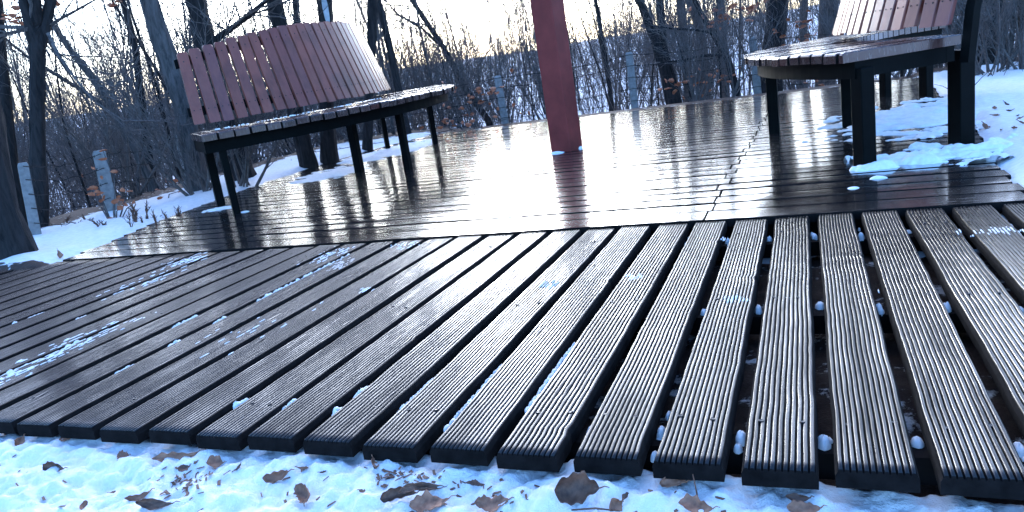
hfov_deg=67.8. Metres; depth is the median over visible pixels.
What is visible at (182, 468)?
dead leaf
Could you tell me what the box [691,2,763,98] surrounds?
bare shrub
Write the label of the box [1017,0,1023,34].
bare tree
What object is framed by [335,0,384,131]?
bare sapling
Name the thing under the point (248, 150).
shoot clump
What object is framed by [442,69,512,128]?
oak shoot
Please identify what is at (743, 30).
bare sapling
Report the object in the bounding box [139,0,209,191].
bare tree
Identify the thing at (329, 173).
snow patch
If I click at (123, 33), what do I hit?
bare sapling
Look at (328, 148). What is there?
bare tree
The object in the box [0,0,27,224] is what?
bare tree
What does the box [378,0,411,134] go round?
bare tree
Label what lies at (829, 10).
bare tree
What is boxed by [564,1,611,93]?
bare sapling
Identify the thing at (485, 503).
dead leaf
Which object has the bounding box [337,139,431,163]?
snow patch
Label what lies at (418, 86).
bare shrub
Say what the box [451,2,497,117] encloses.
bare sapling
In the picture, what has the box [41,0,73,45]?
oak shoot
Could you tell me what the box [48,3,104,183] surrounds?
bare sapling
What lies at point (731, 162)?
platform
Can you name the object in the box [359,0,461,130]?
bare shrub
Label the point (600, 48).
bare sapling
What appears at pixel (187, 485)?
leaf crumbs
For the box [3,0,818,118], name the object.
sky
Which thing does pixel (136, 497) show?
dead leaf
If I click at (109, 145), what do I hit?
bare shrub
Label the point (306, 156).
bare tree
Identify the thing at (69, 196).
distant wood
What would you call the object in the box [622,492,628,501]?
leaf scrap
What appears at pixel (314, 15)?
bare sapling
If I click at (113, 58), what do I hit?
bare sapling
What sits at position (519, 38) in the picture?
bare sapling
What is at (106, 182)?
barbed wire fence
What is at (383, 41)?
bare sapling
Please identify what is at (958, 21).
bare shrub
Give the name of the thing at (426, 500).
dead leaf
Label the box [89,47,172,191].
bare shrub
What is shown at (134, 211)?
dry weed
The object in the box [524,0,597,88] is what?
bare sapling
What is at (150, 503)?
dead leaf
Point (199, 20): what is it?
bare tree
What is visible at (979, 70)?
shoot clump
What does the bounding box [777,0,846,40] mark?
bare shrub
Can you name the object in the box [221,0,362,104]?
bare sapling
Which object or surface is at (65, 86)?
bare sapling
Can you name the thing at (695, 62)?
bare shrub
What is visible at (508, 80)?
bare shrub
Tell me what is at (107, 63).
bare sapling
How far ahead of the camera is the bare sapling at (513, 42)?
18.77 m
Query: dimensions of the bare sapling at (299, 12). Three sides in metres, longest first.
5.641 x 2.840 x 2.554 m
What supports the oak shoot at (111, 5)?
attached to the bare shrub at (109, 145)
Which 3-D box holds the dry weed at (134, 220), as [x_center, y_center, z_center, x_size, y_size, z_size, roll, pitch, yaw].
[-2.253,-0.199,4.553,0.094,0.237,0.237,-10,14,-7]
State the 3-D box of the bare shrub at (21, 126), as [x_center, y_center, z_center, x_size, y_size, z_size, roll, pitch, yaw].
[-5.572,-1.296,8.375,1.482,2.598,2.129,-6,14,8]
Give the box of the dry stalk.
[692,474,697,494]
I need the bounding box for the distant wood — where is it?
[3,0,1015,217]
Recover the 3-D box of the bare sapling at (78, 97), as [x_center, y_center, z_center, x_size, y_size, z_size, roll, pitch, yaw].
[-9.095,-3.380,15.884,1.846,4.213,1.726,2,17,36]
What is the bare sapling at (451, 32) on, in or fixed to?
on the ground
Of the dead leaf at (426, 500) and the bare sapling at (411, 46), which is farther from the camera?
the bare sapling at (411, 46)
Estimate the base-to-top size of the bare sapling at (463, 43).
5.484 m
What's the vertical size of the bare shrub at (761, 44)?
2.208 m
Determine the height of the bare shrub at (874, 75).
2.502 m
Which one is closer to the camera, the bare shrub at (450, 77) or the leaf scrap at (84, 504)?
the leaf scrap at (84, 504)
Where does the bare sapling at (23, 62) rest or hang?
on the ground
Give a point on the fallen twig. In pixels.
(592, 508)
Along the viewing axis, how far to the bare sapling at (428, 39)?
11.69 m
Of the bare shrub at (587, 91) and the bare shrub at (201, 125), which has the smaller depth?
the bare shrub at (201, 125)
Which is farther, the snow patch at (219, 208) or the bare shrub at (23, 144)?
the bare shrub at (23, 144)
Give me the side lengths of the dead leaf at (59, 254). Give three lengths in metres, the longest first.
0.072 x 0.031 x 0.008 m
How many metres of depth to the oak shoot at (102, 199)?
5.06 m
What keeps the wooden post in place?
on the platform
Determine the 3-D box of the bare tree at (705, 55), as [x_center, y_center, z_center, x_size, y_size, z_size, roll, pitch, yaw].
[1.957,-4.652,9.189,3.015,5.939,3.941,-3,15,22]
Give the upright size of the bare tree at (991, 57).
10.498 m
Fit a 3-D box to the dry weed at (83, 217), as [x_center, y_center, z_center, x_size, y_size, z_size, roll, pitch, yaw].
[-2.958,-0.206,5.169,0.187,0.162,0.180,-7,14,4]
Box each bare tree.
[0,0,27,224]
[0,0,205,226]
[0,96,38,259]
[6,33,157,190]
[7,3,159,191]
[120,0,155,191]
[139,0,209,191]
[169,0,342,180]
[268,0,318,168]
[292,0,298,23]
[317,0,338,163]
[332,0,492,125]
[362,0,377,150]
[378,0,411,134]
[582,0,740,95]
[593,0,613,110]
[635,0,680,104]
[656,0,681,102]
[676,0,689,101]
[685,0,711,98]
[718,0,729,97]
[760,0,787,92]
[799,0,807,87]
[815,0,839,85]
[964,0,1006,62]
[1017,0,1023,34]
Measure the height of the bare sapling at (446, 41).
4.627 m
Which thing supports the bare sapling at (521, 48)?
on the ground
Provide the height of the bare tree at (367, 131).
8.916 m
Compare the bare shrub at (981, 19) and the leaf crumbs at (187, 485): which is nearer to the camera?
the leaf crumbs at (187, 485)
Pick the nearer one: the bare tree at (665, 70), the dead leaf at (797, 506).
the dead leaf at (797, 506)
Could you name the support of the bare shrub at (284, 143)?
on the ground
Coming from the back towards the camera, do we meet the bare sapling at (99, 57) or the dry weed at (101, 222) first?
the bare sapling at (99, 57)
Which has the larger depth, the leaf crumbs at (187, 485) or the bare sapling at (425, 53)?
the bare sapling at (425, 53)
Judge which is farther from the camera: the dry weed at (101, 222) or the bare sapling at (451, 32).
the bare sapling at (451, 32)
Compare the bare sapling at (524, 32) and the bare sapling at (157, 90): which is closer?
the bare sapling at (157, 90)
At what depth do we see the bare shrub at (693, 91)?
8.35 m
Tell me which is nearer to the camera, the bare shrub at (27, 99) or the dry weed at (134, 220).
the dry weed at (134, 220)
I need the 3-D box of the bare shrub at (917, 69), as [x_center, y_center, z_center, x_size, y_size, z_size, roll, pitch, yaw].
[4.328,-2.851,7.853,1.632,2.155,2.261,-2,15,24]
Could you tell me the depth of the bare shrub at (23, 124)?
7.03 m
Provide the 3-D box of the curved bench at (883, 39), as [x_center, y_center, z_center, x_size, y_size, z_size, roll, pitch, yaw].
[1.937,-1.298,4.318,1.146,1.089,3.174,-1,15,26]
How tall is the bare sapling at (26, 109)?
5.506 m
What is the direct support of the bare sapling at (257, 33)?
on the ground
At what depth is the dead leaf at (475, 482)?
1.24 m
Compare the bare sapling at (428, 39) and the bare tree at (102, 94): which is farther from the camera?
the bare sapling at (428, 39)
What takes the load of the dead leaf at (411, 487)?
on the ground
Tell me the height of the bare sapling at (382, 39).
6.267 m
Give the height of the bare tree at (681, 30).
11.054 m
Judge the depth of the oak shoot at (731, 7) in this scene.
8.86 m
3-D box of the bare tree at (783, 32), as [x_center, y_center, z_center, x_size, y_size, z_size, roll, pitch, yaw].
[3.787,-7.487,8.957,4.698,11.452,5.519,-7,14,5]
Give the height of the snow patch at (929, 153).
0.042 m
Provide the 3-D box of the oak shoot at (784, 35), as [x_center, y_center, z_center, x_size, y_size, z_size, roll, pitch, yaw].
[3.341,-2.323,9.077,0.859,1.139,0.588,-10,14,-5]
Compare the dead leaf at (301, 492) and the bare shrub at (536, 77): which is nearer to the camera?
the dead leaf at (301, 492)
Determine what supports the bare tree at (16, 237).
on the ground
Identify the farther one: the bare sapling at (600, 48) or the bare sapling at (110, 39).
the bare sapling at (110, 39)
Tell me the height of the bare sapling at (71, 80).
4.499 m
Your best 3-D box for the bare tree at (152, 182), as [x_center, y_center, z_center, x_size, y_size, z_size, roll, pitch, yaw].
[-4.197,-1.620,6.356,1.629,2.800,0.881,-19,17,-37]
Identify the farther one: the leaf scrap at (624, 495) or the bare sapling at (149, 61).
the bare sapling at (149, 61)
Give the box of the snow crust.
[215,98,379,129]
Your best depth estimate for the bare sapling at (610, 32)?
19.77 m
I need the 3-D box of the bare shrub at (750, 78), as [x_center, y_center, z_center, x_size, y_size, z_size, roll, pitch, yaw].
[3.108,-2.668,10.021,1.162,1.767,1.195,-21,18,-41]
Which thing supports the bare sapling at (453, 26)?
on the ground
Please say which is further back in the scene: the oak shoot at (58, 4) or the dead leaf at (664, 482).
the oak shoot at (58, 4)
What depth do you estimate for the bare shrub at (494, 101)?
10.55 m
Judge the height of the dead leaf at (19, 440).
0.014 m
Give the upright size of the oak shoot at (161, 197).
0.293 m
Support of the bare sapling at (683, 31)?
on the ground
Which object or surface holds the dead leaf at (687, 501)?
on the ground
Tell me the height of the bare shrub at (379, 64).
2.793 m
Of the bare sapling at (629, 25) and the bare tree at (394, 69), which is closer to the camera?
the bare tree at (394, 69)
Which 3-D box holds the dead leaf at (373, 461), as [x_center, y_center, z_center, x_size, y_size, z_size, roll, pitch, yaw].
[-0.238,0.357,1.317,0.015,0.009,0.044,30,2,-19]
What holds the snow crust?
on the curved bench at (325, 61)
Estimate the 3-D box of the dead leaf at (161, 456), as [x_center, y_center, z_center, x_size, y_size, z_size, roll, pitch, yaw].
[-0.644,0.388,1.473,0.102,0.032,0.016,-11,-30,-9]
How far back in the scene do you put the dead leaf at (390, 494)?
1.22 m
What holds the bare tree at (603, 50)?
on the ground
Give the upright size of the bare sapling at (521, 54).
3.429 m
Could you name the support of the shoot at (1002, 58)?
on the ground
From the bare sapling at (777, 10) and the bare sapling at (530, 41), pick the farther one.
the bare sapling at (530, 41)
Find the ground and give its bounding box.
[0,5,1023,511]
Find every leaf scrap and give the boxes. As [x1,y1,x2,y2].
[79,500,87,509]
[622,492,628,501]
[981,121,989,128]
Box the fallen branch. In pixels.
[934,50,1022,88]
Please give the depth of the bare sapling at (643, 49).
11.21 m
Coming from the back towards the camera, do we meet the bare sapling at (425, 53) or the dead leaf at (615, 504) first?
the bare sapling at (425, 53)
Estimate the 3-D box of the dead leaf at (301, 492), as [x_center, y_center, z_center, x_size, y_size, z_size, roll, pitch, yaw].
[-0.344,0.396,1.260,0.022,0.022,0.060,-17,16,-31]
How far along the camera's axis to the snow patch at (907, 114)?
4.17 m
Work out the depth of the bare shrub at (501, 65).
9.73 m
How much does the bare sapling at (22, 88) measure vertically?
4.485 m
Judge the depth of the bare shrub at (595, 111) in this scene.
12.98 m
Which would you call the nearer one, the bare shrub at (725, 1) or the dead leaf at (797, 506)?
the dead leaf at (797, 506)
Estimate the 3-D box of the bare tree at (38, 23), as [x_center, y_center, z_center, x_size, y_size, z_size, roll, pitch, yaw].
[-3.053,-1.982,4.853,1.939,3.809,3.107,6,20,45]
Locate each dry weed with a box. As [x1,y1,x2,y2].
[63,213,85,223]
[88,219,106,226]
[122,206,142,226]
[124,199,152,218]
[150,205,181,221]
[161,207,181,217]
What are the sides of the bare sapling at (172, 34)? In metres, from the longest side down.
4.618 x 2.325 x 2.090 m
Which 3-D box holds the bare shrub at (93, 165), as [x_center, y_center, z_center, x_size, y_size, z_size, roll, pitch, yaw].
[-4.414,-1.457,7.872,1.421,2.159,1.460,-11,14,-11]
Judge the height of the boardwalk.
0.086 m
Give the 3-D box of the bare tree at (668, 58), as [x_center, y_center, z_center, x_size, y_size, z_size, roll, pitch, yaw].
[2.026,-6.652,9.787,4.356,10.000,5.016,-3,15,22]
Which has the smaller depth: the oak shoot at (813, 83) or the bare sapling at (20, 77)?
the oak shoot at (813, 83)
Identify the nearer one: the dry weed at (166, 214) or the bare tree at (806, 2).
the dry weed at (166, 214)
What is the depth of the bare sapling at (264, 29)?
12.77 m
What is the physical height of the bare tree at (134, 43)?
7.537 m
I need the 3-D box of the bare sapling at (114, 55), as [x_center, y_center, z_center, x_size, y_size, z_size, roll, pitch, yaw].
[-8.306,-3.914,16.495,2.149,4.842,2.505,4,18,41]
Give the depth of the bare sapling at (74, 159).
7.87 m
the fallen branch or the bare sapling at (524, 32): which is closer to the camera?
the fallen branch
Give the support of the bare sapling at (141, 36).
on the ground
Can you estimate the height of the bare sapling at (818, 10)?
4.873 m
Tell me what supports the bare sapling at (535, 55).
on the ground
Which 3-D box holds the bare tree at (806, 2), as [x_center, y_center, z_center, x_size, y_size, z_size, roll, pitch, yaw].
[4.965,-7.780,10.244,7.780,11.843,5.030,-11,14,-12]
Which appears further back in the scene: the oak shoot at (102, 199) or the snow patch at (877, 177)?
the oak shoot at (102, 199)
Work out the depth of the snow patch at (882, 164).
3.02 m
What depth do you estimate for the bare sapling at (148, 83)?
11.93 m
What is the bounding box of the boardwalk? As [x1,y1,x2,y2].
[0,203,1023,499]
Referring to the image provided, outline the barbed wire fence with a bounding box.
[17,22,1012,234]
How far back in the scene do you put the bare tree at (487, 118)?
10.98 m
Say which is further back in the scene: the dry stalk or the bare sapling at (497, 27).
the bare sapling at (497, 27)
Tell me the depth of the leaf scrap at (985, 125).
3.63 m
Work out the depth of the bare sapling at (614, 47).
12.87 m
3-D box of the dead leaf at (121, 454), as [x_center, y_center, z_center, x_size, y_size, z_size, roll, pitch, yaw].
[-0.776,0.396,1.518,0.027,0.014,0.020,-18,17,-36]
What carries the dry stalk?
on the ground
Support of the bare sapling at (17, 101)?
on the ground
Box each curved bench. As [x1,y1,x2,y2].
[174,21,454,214]
[744,0,981,165]
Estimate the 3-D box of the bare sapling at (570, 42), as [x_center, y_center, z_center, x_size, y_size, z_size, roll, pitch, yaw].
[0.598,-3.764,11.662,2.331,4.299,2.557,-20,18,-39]
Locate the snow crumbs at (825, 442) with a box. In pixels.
[0,224,1023,462]
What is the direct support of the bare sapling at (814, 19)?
on the ground
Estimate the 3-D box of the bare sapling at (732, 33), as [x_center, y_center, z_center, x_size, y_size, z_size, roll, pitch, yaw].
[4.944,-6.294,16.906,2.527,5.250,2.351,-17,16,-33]
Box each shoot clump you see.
[54,12,247,195]
[78,1,314,186]
[942,0,1022,75]
[956,0,1023,69]
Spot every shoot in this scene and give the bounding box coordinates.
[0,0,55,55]
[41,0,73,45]
[81,149,134,218]
[106,0,134,41]
[155,178,179,199]
[419,103,529,130]
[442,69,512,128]
[658,67,740,101]
[689,0,753,37]
[739,0,767,34]
[757,9,829,88]
[801,80,824,87]
[988,0,1019,75]
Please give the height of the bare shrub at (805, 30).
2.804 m
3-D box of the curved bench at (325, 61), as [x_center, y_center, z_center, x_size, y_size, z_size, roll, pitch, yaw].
[-1.173,-1.194,5.689,1.231,1.118,3.319,-3,15,22]
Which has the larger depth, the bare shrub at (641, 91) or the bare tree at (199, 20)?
the bare shrub at (641, 91)
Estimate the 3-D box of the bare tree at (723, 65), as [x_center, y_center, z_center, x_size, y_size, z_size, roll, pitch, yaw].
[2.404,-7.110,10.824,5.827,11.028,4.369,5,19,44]
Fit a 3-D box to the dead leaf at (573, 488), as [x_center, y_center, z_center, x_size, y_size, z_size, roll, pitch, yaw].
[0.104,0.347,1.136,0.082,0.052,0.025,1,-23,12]
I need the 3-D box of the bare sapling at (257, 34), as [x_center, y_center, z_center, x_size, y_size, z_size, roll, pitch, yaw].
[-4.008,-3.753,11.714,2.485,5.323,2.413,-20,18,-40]
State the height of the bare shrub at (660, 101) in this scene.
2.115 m
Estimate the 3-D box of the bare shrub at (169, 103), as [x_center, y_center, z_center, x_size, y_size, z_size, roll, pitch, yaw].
[-4.113,-2.086,10.094,1.625,2.470,1.670,-1,16,28]
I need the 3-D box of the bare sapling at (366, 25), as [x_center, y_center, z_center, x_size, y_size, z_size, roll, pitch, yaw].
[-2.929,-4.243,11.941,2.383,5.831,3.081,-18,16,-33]
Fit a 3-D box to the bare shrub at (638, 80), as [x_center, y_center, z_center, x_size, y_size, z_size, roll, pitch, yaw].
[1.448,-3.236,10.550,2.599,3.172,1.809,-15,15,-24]
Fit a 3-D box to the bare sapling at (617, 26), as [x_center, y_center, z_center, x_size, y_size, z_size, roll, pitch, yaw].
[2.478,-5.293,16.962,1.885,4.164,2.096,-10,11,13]
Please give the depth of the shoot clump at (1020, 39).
5.89 m
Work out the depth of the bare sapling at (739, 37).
14.95 m
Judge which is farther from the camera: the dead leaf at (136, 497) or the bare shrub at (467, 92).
the bare shrub at (467, 92)
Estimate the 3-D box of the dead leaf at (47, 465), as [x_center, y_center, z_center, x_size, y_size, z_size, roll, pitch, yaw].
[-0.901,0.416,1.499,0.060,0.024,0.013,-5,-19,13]
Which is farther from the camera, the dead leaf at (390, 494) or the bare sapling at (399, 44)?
the bare sapling at (399, 44)
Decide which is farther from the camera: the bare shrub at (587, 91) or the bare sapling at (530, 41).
the bare sapling at (530, 41)
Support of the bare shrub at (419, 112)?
on the ground
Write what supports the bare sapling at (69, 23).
on the ground
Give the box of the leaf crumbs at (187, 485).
[0,455,725,511]
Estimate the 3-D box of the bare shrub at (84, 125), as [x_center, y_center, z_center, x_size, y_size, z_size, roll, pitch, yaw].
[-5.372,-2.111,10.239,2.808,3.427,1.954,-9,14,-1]
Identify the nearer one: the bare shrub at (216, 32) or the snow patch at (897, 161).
the snow patch at (897, 161)
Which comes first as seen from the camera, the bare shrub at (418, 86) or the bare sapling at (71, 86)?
the bare shrub at (418, 86)
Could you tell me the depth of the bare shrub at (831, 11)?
8.71 m
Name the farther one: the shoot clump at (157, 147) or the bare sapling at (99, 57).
the bare sapling at (99, 57)
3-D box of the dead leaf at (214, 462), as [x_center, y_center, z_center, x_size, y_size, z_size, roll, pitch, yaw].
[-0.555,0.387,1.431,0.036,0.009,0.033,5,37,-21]
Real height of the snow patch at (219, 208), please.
0.016 m
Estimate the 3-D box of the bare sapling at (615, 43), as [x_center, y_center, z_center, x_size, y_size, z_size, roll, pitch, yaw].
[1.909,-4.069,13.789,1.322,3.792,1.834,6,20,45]
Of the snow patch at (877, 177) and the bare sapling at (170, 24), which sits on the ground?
the bare sapling at (170, 24)
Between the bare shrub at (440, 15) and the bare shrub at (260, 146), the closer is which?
the bare shrub at (260, 146)
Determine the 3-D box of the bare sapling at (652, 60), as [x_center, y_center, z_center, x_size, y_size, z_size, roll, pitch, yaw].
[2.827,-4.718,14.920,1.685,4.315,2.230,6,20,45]
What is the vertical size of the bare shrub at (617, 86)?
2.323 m
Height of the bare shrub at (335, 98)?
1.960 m
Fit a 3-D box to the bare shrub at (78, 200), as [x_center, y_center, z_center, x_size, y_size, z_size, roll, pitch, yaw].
[-6.319,-1.254,10.457,1.679,2.144,1.980,2,17,37]
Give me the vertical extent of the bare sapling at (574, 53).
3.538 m
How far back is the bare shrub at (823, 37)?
10.54 m
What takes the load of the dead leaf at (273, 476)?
on the ground
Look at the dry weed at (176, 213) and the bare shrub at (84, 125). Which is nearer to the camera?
the dry weed at (176, 213)
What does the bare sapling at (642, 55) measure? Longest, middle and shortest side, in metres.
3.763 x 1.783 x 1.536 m
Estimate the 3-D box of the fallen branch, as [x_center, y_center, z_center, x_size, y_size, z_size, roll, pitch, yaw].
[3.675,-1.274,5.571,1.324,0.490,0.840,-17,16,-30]
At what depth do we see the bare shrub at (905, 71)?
7.41 m
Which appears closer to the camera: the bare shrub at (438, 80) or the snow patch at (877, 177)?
the snow patch at (877, 177)
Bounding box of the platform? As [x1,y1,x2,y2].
[63,78,1023,261]
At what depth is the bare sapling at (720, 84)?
9.79 m
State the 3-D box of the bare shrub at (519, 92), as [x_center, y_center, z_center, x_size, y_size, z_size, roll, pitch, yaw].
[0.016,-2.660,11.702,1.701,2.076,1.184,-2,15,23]
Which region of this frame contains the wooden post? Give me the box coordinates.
[530,0,581,151]
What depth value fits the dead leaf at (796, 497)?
1.07 m
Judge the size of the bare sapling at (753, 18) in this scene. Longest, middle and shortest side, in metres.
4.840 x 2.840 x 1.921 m
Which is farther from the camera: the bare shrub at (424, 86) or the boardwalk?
the bare shrub at (424, 86)
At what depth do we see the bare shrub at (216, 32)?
8.13 m
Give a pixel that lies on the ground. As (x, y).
(96, 473)
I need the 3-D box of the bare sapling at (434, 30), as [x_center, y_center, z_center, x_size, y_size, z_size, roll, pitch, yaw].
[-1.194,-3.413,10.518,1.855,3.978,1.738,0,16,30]
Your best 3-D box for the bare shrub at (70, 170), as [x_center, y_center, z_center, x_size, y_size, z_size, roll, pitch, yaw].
[-5.496,-1.612,9.550,2.815,2.683,2.032,0,16,31]
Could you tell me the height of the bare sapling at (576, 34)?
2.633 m
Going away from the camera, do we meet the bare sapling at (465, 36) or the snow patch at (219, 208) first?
the snow patch at (219, 208)
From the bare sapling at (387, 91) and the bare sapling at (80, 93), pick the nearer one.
the bare sapling at (387, 91)
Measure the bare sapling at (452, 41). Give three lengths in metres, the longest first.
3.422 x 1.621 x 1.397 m
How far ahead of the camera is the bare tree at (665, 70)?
10.03 m
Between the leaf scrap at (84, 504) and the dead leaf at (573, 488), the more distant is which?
the leaf scrap at (84, 504)
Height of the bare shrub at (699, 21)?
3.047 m
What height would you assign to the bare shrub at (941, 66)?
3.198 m
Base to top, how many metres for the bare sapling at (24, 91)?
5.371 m
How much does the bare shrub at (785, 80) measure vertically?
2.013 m
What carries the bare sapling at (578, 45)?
on the ground
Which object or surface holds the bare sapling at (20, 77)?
on the ground
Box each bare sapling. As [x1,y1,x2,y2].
[3,0,84,172]
[4,0,99,157]
[4,0,126,145]
[4,1,133,203]
[5,0,173,207]
[6,6,151,210]
[6,43,61,129]
[9,2,95,144]
[12,0,103,150]
[12,0,230,124]
[12,44,56,160]
[13,1,248,98]
[42,0,193,196]
[42,0,215,181]
[46,30,102,155]
[47,0,214,154]
[47,7,97,182]
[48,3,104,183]
[54,1,168,144]
[55,0,181,154]
[65,0,177,151]
[69,0,184,111]
[76,0,183,181]
[80,21,153,103]
[81,0,219,90]
[84,0,236,158]
[97,0,239,133]
[134,0,229,110]
[181,0,290,150]
[182,1,267,163]
[209,1,302,154]
[215,0,317,109]
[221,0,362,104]
[221,2,291,153]
[233,1,309,115]
[249,0,356,101]
[289,0,348,128]
[308,0,409,116]
[316,0,464,133]
[333,0,436,134]
[333,0,450,92]
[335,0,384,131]
[353,0,497,122]
[386,7,421,126]
[387,2,456,126]
[392,0,438,115]
[393,0,512,125]
[398,0,508,118]
[408,0,516,126]
[415,0,488,127]
[415,3,500,81]
[426,2,471,123]
[441,1,495,89]
[447,0,592,119]
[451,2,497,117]
[461,0,515,75]
[467,0,544,113]
[468,0,581,119]
[470,0,574,111]
[483,0,632,101]
[500,1,604,104]
[505,0,573,86]
[506,0,541,95]
[507,0,625,85]
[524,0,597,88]
[564,0,599,109]
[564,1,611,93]
[565,7,592,77]
[567,0,658,110]
[572,3,588,95]
[578,0,635,91]
[579,0,654,109]
[586,0,634,107]
[591,0,646,95]
[592,3,644,65]
[598,0,683,105]
[600,0,647,104]
[609,0,637,84]
[614,0,667,105]
[616,0,730,99]
[623,0,730,97]
[642,0,673,105]
[700,0,795,92]
[710,0,761,86]
[727,0,749,68]
[727,0,797,42]
[733,0,794,93]
[748,0,836,88]
[749,0,829,90]
[788,0,836,39]
[788,0,837,80]
[1009,2,1017,51]
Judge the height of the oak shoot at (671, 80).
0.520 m
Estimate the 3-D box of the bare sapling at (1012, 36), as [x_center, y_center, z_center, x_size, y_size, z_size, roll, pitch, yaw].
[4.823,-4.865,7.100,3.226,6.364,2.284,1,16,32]
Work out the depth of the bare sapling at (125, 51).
9.96 m
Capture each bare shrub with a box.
[0,0,257,200]
[3,1,180,199]
[5,10,135,201]
[6,0,74,162]
[8,24,166,206]
[8,59,53,164]
[10,74,72,196]
[16,116,49,196]
[18,82,135,214]
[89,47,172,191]
[125,0,266,173]
[142,0,269,152]
[160,4,246,169]
[171,0,284,163]
[185,0,365,155]
[214,0,427,138]
[309,2,360,139]
[332,0,453,131]
[338,0,473,129]
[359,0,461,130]
[377,0,488,127]
[383,1,493,128]
[401,13,526,127]
[404,48,465,128]
[424,18,516,127]
[429,1,530,124]
[434,0,533,122]
[459,0,604,120]
[462,29,544,124]
[464,23,539,124]
[510,0,655,113]
[565,0,709,110]
[567,21,638,114]
[571,8,660,110]
[590,1,749,106]
[615,13,671,106]
[633,0,755,101]
[643,0,754,99]
[647,0,773,99]
[648,0,725,100]
[683,0,799,97]
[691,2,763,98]
[696,2,778,94]
[724,0,833,89]
[734,9,809,90]
[761,0,835,88]
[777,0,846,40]
[783,0,838,87]
[800,0,846,37]
[812,3,915,79]
[828,0,965,77]
[916,0,963,71]
[933,4,963,67]
[948,0,1020,45]
[949,0,1018,64]
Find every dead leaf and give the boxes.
[14,434,24,445]
[42,461,67,471]
[57,249,62,257]
[117,450,130,458]
[124,488,154,500]
[135,498,179,509]
[151,449,205,461]
[178,464,190,471]
[206,455,226,468]
[262,469,294,482]
[293,483,309,506]
[371,454,378,467]
[380,486,423,502]
[398,482,446,493]
[409,489,455,511]
[461,479,484,486]
[475,494,513,511]
[554,471,608,505]
[609,498,623,511]
[659,477,691,487]
[678,493,719,511]
[785,493,813,501]
[787,499,826,511]
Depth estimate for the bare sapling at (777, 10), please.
9.19 m
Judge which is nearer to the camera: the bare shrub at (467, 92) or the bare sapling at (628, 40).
the bare shrub at (467, 92)
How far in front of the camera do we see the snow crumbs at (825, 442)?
1.76 m
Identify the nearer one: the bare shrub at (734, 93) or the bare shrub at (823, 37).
the bare shrub at (734, 93)
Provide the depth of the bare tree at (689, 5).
11.34 m
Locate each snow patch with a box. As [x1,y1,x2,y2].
[201,206,231,212]
[288,164,369,183]
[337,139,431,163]
[802,97,991,142]
[844,133,1023,165]
[849,159,899,171]
[869,175,886,179]
[892,155,955,164]
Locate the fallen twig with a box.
[571,507,619,511]
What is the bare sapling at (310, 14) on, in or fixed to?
on the ground
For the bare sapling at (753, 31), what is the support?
on the ground
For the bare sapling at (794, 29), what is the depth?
10.39 m
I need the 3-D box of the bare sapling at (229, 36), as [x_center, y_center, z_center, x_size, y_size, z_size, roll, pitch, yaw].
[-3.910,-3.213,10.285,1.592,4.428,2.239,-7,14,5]
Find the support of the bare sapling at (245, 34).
on the ground
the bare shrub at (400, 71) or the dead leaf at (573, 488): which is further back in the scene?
the bare shrub at (400, 71)
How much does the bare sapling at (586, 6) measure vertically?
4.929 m
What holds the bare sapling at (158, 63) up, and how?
on the ground
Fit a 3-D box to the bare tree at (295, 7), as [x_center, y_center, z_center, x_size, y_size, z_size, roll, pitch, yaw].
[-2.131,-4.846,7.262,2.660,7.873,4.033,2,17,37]
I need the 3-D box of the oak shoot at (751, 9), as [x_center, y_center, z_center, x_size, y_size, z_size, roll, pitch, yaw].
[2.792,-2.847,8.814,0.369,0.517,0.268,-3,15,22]
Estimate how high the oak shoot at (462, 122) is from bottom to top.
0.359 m
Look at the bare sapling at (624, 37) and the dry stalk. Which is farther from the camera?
the bare sapling at (624, 37)
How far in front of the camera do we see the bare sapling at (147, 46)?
12.73 m

